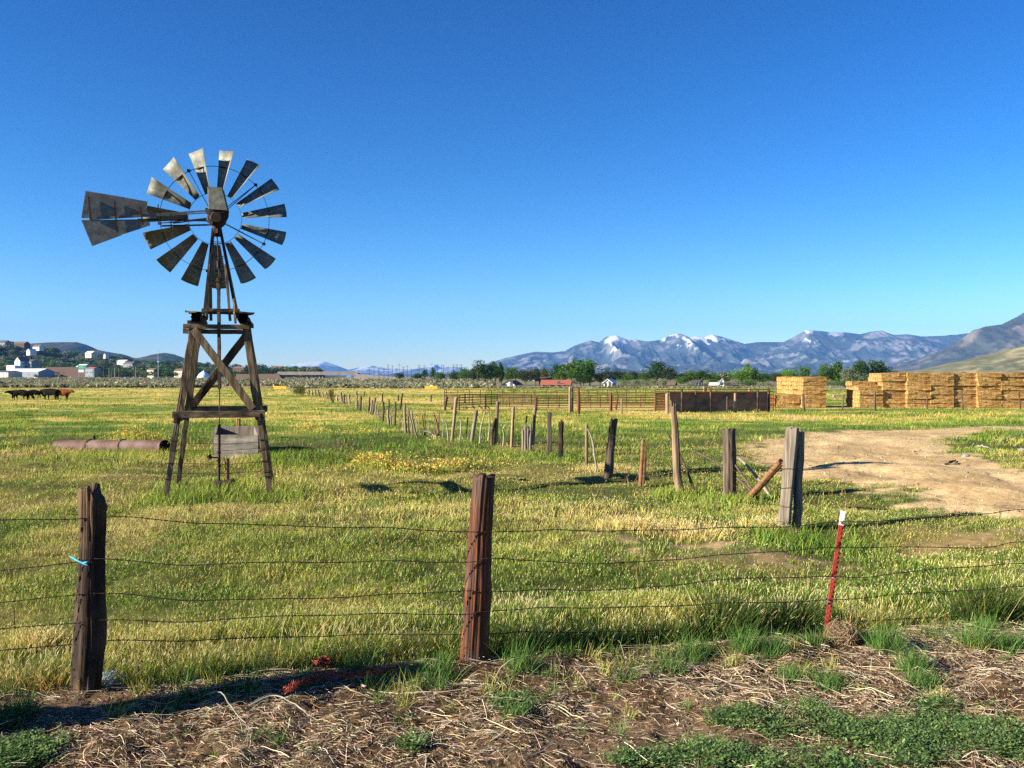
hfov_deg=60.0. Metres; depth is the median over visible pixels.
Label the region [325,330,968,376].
mountains
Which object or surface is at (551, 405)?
pipe fence
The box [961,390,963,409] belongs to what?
fence post
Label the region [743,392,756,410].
sheet fence
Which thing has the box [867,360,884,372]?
tree
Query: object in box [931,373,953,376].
hay bale
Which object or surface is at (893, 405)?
hay bale
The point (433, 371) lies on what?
tree
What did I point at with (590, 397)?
pipe fence
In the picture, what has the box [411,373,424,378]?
tree
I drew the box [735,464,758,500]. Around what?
pole
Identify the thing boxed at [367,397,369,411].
fence post
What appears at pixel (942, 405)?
hay bale
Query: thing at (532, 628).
grass
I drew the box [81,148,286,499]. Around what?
windmill
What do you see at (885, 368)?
tree
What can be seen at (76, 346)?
hill
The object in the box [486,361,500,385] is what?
tree
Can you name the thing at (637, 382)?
bush
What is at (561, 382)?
house
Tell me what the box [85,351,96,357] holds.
house
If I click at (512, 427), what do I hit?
fence post
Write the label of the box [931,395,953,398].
hay bale
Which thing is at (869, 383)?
hay bale
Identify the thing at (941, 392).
hay bale
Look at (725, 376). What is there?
tree
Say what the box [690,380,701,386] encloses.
house
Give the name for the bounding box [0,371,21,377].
house
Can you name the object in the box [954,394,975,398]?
hay bale
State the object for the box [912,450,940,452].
stick
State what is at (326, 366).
mountains
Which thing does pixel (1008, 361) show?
hill
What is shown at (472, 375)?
tree
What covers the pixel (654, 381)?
bush
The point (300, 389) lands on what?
bush
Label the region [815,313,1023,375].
mountain
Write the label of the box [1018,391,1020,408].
fence post
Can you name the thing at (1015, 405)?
hay bale
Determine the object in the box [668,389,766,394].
pipe rail
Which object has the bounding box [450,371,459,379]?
tree
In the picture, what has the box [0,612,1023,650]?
barbed wire
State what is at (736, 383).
house
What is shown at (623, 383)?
bush
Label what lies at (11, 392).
cow
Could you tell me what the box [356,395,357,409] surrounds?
fence post
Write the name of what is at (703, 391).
pipe rail
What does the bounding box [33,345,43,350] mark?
house
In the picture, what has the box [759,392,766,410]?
sheet fence
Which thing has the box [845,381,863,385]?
hay bale
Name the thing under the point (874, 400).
fence post
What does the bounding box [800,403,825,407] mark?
hay bale
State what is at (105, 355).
house
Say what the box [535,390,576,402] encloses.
pipe fence
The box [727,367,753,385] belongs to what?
tree
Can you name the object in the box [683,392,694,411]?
sheet fence
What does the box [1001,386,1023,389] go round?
hay bale
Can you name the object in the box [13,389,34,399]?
cow
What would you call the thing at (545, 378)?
house
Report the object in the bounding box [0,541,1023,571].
barbed wire
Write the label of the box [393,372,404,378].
tree
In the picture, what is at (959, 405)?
hay bale
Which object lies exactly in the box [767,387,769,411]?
corral post
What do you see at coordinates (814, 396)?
hay bale
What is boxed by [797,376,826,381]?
hay bale
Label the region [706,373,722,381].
tree
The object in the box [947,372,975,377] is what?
hay bale
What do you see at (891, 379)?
hay bale
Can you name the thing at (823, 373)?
tree
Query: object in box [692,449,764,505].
pole
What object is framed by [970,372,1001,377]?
hay bale
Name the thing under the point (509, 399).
pipe fence
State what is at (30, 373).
house
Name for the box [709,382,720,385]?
house
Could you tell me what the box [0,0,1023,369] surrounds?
sky
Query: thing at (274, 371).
tree
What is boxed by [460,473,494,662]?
fence post
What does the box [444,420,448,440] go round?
stake
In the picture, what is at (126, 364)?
house
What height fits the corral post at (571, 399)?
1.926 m
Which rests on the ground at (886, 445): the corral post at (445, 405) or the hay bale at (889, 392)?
the corral post at (445, 405)
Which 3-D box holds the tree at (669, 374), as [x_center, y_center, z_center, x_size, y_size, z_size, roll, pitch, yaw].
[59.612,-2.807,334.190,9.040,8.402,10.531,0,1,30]
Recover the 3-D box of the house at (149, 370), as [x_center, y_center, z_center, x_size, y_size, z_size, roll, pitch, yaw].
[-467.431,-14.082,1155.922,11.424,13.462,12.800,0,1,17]
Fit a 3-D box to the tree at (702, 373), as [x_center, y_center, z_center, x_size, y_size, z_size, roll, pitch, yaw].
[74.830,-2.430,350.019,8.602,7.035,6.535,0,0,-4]
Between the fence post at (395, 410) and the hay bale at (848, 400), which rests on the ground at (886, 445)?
the fence post at (395, 410)
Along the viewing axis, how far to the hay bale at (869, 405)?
78.21 m
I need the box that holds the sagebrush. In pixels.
[0,377,845,387]
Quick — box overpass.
[236,372,397,378]
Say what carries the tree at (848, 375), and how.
on the ground at (886, 445)
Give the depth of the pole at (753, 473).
15.90 m
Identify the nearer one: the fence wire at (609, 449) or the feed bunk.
the fence wire at (609, 449)
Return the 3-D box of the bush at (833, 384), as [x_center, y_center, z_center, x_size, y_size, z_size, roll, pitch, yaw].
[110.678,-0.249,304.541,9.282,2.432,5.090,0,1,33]
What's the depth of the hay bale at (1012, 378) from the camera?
79.07 m
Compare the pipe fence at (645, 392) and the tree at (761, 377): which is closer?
the pipe fence at (645, 392)
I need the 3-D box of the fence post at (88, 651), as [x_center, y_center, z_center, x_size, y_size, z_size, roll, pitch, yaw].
[-2.982,1.605,6.263,0.250,1.808,0.197,0,0,0]
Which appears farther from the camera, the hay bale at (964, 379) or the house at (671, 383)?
the house at (671, 383)
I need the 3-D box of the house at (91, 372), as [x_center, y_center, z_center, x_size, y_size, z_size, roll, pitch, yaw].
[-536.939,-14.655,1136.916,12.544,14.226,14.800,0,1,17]
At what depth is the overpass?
754.39 m
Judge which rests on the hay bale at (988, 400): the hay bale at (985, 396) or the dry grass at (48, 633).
the hay bale at (985, 396)
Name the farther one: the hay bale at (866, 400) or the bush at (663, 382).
the bush at (663, 382)
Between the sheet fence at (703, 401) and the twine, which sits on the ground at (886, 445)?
the sheet fence at (703, 401)
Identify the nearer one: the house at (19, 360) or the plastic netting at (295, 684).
the plastic netting at (295, 684)
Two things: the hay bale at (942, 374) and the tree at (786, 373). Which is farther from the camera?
the tree at (786, 373)
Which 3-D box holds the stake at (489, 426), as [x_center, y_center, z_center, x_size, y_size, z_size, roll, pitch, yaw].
[-0.811,1.515,31.022,0.112,1.036,0.071,0,0,0]
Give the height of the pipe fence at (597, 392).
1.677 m
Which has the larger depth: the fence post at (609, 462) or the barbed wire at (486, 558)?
the fence post at (609, 462)
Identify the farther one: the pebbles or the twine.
the pebbles
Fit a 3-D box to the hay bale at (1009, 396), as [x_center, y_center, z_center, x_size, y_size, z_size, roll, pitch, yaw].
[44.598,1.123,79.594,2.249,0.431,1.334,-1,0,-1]
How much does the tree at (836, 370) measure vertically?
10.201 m
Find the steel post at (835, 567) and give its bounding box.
[820,510,845,635]
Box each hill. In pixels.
[30,342,353,376]
[863,346,1023,376]
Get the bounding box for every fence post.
[70,483,107,693]
[236,418,240,425]
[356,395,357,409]
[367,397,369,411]
[381,401,384,421]
[386,410,389,424]
[393,402,396,425]
[399,393,402,409]
[403,404,406,432]
[408,407,412,435]
[411,410,417,437]
[451,397,457,439]
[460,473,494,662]
[470,410,477,442]
[494,401,498,444]
[510,406,514,446]
[532,407,536,445]
[547,412,551,456]
[557,420,563,458]
[585,422,587,466]
[603,418,617,478]
[638,438,645,486]
[670,400,683,493]
[722,428,736,496]
[802,393,804,410]
[873,391,875,410]
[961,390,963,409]
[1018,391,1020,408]
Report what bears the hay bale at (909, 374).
on the hay bale at (925, 379)
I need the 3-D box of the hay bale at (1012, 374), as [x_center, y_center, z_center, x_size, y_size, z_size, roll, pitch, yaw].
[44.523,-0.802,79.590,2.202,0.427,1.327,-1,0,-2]
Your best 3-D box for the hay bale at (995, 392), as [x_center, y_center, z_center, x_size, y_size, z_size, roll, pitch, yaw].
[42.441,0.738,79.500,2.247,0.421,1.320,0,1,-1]
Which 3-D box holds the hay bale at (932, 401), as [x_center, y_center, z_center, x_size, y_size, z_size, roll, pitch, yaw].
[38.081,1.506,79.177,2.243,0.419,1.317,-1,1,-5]
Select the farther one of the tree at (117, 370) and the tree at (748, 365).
the tree at (117, 370)
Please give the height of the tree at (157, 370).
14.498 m
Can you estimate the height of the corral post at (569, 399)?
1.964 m
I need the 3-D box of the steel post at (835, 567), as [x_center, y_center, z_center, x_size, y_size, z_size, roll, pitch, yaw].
[2.723,1.790,7.564,0.229,1.427,0.090,0,0,0]
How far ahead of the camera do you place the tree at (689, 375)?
333.78 m
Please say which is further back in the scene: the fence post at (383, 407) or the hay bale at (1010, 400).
the hay bale at (1010, 400)
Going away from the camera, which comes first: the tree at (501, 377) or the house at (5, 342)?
the tree at (501, 377)
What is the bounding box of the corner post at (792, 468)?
[777,426,804,531]
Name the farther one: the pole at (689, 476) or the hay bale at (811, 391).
the hay bale at (811, 391)
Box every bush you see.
[294,384,306,395]
[325,389,334,400]
[619,380,632,385]
[630,379,642,385]
[640,378,658,385]
[659,378,676,385]
[717,381,735,386]
[738,380,760,385]
[826,380,846,385]
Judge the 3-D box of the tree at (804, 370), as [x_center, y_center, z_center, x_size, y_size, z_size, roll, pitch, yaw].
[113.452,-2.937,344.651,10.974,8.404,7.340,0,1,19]
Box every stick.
[204,691,252,730]
[245,695,316,719]
[337,681,376,699]
[713,676,782,691]
[901,635,938,662]
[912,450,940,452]
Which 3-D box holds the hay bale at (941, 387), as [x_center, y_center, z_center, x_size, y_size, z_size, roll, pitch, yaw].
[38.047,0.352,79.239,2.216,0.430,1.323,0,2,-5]
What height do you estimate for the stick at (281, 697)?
0.075 m
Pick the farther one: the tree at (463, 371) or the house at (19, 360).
the house at (19, 360)
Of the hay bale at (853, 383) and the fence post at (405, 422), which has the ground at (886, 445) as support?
the fence post at (405, 422)
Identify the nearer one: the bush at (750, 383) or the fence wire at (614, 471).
the fence wire at (614, 471)
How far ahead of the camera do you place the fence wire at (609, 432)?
18.39 m
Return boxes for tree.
[107,368,129,376]
[109,371,119,376]
[120,370,129,376]
[152,368,169,377]
[161,370,171,376]
[196,367,207,373]
[268,368,278,373]
[306,367,317,377]
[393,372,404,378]
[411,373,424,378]
[421,369,428,378]
[429,367,435,378]
[434,372,446,378]
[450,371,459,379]
[456,367,469,380]
[466,368,476,381]
[472,360,500,381]
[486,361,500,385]
[498,367,512,380]
[499,362,505,383]
[511,366,518,379]
[512,368,538,385]
[531,367,540,385]
[539,367,549,378]
[545,364,564,377]
[551,371,570,379]
[558,358,609,385]
[560,359,578,379]
[571,374,596,385]
[592,373,607,382]
[601,369,624,380]
[616,372,633,384]
[627,370,640,384]
[639,370,651,384]
[641,361,667,385]
[659,366,681,380]
[674,376,686,383]
[679,370,703,385]
[695,369,711,384]
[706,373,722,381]
[718,371,733,381]
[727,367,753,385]
[743,362,754,380]
[752,367,759,380]
[756,373,775,382]
[765,372,783,381]
[781,368,798,376]
[789,366,816,376]
[816,364,829,379]
[827,365,832,385]
[829,361,842,381]
[839,366,868,380]
[851,360,869,378]
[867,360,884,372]
[879,364,892,372]
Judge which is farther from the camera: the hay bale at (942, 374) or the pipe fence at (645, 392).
the pipe fence at (645, 392)
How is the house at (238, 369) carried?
on the hillside
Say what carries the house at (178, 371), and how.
on the ground at (886, 445)
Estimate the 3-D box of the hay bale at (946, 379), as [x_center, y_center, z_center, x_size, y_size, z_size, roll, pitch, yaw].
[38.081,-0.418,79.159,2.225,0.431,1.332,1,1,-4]
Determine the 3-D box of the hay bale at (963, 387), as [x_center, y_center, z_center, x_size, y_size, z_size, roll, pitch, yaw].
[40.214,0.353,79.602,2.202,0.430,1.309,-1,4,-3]
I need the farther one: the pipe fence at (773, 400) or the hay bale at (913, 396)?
the hay bale at (913, 396)
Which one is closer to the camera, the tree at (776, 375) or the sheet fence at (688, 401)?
the sheet fence at (688, 401)
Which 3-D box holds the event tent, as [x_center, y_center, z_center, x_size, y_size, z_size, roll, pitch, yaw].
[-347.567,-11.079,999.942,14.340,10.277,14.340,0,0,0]
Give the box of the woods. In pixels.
[0,341,323,376]
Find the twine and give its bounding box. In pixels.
[69,556,87,565]
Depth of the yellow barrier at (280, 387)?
249.99 m
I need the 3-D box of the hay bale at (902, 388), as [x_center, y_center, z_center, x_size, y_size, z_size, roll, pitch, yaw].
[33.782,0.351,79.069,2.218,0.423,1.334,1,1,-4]
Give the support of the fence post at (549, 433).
on the ground at (886, 445)
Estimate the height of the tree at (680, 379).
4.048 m
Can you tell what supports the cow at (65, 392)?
on the ground at (886, 445)
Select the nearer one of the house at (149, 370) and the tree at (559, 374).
the tree at (559, 374)
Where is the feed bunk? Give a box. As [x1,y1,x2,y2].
[832,395,846,399]
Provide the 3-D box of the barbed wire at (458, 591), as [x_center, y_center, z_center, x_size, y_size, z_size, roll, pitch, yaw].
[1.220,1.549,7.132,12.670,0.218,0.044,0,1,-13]
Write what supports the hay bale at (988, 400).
on the hay bale at (983, 405)
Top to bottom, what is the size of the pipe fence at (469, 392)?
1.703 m
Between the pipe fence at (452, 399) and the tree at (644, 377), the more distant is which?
the tree at (644, 377)
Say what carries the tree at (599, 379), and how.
on the ground at (886, 445)
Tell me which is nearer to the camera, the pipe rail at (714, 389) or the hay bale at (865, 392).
the pipe rail at (714, 389)
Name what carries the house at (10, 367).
on the hillside
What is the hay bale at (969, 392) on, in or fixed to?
on the hay bale at (957, 396)
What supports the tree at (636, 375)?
on the ground at (886, 445)
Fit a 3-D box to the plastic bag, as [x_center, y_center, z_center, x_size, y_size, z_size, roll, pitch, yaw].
[-3.034,2.199,6.689,0.240,0.077,0.200,0,0,0]
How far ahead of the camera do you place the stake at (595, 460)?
20.89 m
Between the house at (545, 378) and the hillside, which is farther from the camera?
the hillside
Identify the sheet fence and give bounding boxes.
[670,392,680,411]
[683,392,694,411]
[697,392,709,411]
[712,392,726,411]
[727,392,742,411]
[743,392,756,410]
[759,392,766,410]
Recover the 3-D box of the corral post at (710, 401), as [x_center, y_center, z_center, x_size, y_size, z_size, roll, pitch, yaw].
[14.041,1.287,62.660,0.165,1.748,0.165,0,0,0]
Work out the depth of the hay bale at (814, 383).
78.29 m
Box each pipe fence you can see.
[444,394,459,410]
[447,390,490,403]
[459,394,497,407]
[491,390,534,404]
[497,394,534,406]
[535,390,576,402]
[537,396,568,410]
[580,390,616,401]
[580,395,609,410]
[612,395,654,410]
[617,390,654,401]
[770,391,773,410]
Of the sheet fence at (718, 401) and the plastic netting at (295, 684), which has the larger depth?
the sheet fence at (718, 401)
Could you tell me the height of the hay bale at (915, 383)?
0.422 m
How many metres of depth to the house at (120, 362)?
1301.07 m
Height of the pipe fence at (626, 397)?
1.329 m
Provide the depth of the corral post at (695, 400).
62.24 m
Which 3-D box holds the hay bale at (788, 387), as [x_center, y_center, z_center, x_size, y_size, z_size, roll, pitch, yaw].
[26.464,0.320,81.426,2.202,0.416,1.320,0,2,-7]
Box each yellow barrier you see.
[274,386,286,388]
[425,385,436,388]
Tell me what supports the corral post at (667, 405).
on the ground at (886, 445)
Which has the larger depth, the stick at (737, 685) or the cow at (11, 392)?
the cow at (11, 392)
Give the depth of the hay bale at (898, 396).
78.59 m
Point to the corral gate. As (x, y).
(660, 399)
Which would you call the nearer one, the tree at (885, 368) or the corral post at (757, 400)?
the corral post at (757, 400)
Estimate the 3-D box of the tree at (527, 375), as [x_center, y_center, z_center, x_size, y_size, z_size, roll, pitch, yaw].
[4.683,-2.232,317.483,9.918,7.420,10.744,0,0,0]
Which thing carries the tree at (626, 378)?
on the ground at (886, 445)
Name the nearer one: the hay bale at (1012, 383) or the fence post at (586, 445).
the fence post at (586, 445)
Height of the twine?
0.052 m
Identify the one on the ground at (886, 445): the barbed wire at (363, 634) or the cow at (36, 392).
the cow at (36, 392)
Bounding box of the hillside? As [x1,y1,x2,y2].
[1,348,342,377]
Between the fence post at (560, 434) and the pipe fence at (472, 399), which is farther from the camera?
the pipe fence at (472, 399)
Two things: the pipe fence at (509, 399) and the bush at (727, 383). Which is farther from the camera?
the bush at (727, 383)
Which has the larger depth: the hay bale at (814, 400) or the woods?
the woods
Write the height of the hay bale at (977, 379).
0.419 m
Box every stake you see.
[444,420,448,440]
[479,413,484,442]
[487,413,489,438]
[587,429,596,472]
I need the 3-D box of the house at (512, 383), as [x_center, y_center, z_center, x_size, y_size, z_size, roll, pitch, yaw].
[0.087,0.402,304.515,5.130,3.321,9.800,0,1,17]
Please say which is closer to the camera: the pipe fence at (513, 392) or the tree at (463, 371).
the pipe fence at (513, 392)
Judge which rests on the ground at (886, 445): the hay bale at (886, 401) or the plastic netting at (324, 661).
the plastic netting at (324, 661)
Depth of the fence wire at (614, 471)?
17.57 m
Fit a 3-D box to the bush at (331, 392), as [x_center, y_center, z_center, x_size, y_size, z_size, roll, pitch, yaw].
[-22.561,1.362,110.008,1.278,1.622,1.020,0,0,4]
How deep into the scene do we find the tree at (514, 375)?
389.34 m
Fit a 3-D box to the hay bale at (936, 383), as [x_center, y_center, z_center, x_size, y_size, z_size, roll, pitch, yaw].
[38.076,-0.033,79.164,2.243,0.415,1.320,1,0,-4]
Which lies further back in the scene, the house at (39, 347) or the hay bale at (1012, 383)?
the house at (39, 347)
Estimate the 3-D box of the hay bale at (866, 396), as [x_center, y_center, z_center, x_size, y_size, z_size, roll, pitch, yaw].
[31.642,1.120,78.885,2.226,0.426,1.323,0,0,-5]
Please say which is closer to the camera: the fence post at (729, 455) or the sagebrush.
the fence post at (729, 455)
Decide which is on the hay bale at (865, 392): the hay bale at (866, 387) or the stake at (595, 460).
the hay bale at (866, 387)
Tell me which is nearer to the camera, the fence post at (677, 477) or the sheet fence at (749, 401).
the fence post at (677, 477)
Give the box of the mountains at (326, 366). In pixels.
[284,361,462,374]
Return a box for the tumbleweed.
[822,616,862,646]
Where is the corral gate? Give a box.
[655,393,665,411]
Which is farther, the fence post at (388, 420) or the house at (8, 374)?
the house at (8, 374)
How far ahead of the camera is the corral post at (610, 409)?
67.17 m
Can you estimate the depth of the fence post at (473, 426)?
29.53 m
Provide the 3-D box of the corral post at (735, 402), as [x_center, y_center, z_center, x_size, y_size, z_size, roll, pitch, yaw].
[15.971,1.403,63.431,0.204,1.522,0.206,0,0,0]
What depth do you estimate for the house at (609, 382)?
300.32 m
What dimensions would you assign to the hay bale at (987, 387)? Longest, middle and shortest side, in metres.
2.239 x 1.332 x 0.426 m
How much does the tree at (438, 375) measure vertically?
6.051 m
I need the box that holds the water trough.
[213,426,259,457]
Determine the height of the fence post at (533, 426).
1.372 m
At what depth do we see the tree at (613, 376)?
348.73 m
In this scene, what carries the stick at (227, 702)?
on the ground at (886, 445)
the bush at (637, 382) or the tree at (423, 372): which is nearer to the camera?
the bush at (637, 382)
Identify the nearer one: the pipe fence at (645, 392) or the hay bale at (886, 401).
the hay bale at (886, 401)
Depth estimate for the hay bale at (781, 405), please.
78.50 m
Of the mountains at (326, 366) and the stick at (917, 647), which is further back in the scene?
the mountains at (326, 366)
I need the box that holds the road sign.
[78,365,85,371]
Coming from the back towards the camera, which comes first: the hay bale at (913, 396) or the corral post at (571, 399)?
the hay bale at (913, 396)
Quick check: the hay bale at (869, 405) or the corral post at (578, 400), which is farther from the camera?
the hay bale at (869, 405)
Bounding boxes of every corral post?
[444,397,447,410]
[569,387,570,412]
[571,387,572,411]
[577,387,579,413]
[609,393,611,410]
[665,393,668,413]
[681,389,682,412]
[695,390,696,411]
[709,390,711,412]
[726,397,727,412]
[734,393,736,412]
[757,389,758,411]
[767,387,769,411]
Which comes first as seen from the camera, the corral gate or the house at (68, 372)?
the corral gate
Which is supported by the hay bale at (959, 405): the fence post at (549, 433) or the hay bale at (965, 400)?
the hay bale at (965, 400)
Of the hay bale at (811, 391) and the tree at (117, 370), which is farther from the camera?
the tree at (117, 370)
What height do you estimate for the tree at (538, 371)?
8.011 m
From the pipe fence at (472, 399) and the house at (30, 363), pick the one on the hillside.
the house at (30, 363)
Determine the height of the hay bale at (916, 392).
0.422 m
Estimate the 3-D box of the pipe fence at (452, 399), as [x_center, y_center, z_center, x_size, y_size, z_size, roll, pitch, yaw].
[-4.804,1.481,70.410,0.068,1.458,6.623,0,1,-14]
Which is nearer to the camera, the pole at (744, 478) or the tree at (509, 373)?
the pole at (744, 478)
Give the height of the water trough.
0.715 m
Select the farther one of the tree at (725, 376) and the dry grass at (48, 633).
the tree at (725, 376)
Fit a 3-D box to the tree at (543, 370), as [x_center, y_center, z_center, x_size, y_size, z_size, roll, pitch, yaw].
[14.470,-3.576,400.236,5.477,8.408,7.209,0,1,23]
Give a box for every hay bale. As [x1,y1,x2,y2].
[775,394,799,398]
[775,399,799,403]
[775,403,799,407]
[786,385,797,389]
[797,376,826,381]
[797,381,826,385]
[797,386,826,389]
[797,390,825,393]
[800,394,825,398]
[800,399,825,402]
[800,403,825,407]
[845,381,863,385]
[846,398,852,402]
[852,386,881,389]
[852,399,882,402]
[853,390,883,394]
[853,394,882,398]
[853,403,883,407]
[860,381,876,385]
[868,377,875,381]
[875,372,905,377]
[876,377,905,381]
[876,382,904,385]
[876,385,905,390]
[883,390,904,394]
[883,394,904,398]
[883,399,904,403]
[883,403,904,407]
[905,372,930,376]
[905,381,930,385]
[905,390,929,394]
[905,394,930,398]
[905,399,929,403]
[905,403,930,407]
[906,377,930,381]
[906,386,930,390]
[929,381,953,385]
[930,377,953,381]
[930,390,953,394]
[930,399,953,403]
[930,403,953,407]
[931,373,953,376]
[931,386,953,389]
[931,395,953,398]
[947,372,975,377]
[949,403,975,407]
[953,386,975,389]
[954,377,975,381]
[954,381,975,385]
[954,390,975,394]
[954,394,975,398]
[954,399,975,402]
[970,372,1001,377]
[975,377,1000,381]
[975,386,1000,389]
[975,394,1001,398]
[975,403,1001,407]
[976,381,1000,385]
[976,390,1001,394]
[976,399,1000,402]
[1001,377,1023,380]
[1001,381,1023,385]
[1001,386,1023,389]
[1001,390,1023,393]
[1001,394,1023,398]
[1001,399,1023,402]
[1002,373,1023,376]
[1002,403,1023,407]
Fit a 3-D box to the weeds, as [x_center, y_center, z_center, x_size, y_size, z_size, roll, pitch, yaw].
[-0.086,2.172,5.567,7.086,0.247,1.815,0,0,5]
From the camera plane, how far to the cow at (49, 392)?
125.05 m
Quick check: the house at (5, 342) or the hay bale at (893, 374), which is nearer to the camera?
the hay bale at (893, 374)
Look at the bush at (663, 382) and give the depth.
301.30 m
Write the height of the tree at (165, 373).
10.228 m
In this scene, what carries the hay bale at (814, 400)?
on the hay bale at (813, 405)
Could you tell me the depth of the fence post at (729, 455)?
15.70 m
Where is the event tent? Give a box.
[197,370,209,377]
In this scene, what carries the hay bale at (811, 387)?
on the hay bale at (811, 391)
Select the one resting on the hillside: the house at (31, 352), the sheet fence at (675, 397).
the house at (31, 352)
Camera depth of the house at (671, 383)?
299.20 m
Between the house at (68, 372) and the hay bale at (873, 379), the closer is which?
the hay bale at (873, 379)
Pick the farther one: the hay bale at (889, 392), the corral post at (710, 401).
the hay bale at (889, 392)
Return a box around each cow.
[4,390,24,398]
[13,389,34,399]
[28,390,43,397]
[39,388,58,399]
[54,389,73,399]
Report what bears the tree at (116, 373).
on the ground at (886, 445)
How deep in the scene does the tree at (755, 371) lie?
334.17 m
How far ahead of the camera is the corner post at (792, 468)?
12.81 m
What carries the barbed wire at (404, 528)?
attached to the fence post at (88, 651)
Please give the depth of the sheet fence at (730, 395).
64.91 m
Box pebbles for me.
[620,426,1023,568]
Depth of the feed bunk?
125.05 m
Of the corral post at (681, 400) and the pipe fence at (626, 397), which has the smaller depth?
the corral post at (681, 400)
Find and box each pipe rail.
[655,389,766,394]
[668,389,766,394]
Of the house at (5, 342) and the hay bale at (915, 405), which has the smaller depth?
the hay bale at (915, 405)
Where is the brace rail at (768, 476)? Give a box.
[745,459,782,500]
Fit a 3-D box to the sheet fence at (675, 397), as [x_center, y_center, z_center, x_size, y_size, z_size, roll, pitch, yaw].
[11.716,1.302,63.339,1.045,1.428,0.072,0,1,-23]
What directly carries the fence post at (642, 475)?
on the ground at (886, 445)
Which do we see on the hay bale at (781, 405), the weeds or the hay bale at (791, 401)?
the hay bale at (791, 401)
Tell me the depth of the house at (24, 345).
1801.41 m
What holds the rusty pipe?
on the ground at (886, 445)
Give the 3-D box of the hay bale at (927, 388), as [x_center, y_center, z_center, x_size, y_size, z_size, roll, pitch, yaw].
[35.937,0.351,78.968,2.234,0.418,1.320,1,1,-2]
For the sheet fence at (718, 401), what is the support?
on the ground at (886, 445)
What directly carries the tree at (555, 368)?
on the ground at (886, 445)
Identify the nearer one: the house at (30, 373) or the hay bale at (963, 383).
the hay bale at (963, 383)
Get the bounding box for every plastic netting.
[279,660,396,693]
[280,650,340,668]
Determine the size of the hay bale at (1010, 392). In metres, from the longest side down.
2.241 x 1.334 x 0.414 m
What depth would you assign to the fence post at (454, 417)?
30.22 m
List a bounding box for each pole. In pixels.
[666,432,696,492]
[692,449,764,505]
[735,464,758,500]
[738,457,772,499]
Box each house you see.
[0,340,11,347]
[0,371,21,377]
[6,365,22,369]
[10,369,54,377]
[14,342,30,348]
[14,357,27,367]
[25,359,39,367]
[26,349,36,355]
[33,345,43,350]
[45,367,102,377]
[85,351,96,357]
[85,367,100,377]
[103,353,108,358]
[117,360,130,364]
[122,362,136,366]
[147,368,159,377]
[174,369,182,377]
[233,366,247,371]
[501,380,522,385]
[538,377,552,385]
[540,377,572,386]
[603,379,616,386]
[666,381,677,385]
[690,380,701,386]
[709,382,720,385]
[725,381,738,386]
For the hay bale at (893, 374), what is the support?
on the hay bale at (891, 379)
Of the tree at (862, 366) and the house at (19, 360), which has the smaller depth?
the tree at (862, 366)
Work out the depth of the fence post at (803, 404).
67.18 m
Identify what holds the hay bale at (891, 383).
on the hay bale at (902, 388)
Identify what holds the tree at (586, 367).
on the ground at (886, 445)
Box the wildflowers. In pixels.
[1,421,528,507]
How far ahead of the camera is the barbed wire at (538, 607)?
6.82 m
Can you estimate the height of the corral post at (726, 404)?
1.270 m
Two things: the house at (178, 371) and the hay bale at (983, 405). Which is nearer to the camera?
the hay bale at (983, 405)
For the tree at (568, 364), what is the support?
on the ground at (886, 445)
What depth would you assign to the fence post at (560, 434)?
24.29 m
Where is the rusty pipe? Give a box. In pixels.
[52,436,169,452]
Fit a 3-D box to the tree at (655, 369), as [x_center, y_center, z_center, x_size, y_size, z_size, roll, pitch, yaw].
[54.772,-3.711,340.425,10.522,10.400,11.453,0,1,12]
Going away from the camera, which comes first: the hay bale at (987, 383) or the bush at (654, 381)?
the hay bale at (987, 383)
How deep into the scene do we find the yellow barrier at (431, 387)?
249.99 m
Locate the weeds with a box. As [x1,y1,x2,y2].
[0,668,1023,767]
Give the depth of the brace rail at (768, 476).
14.62 m
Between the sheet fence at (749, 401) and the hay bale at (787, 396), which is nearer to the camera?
the sheet fence at (749, 401)
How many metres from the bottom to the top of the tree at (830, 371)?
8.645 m
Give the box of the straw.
[0,617,1023,767]
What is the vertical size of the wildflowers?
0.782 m
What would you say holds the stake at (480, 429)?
on the ground at (886, 445)
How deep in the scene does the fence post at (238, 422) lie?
32.34 m
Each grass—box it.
[0,386,1023,765]
[0,433,1023,696]
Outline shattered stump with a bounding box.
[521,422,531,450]
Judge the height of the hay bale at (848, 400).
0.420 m
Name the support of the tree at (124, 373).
on the ground at (886, 445)
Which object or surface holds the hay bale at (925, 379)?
on the hay bale at (915, 383)
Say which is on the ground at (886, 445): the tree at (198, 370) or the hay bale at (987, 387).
the tree at (198, 370)
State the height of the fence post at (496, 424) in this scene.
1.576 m
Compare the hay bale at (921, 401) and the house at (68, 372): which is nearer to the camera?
the hay bale at (921, 401)
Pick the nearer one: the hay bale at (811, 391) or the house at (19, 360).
the hay bale at (811, 391)
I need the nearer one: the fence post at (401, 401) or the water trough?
the water trough
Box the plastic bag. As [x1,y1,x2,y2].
[102,670,128,683]
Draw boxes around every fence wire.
[360,398,770,463]
[363,408,779,504]
[383,411,778,489]
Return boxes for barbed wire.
[0,509,1023,532]
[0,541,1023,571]
[0,563,1023,602]
[0,586,1023,629]
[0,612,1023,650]
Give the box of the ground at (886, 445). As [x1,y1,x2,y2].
[0,377,1023,767]

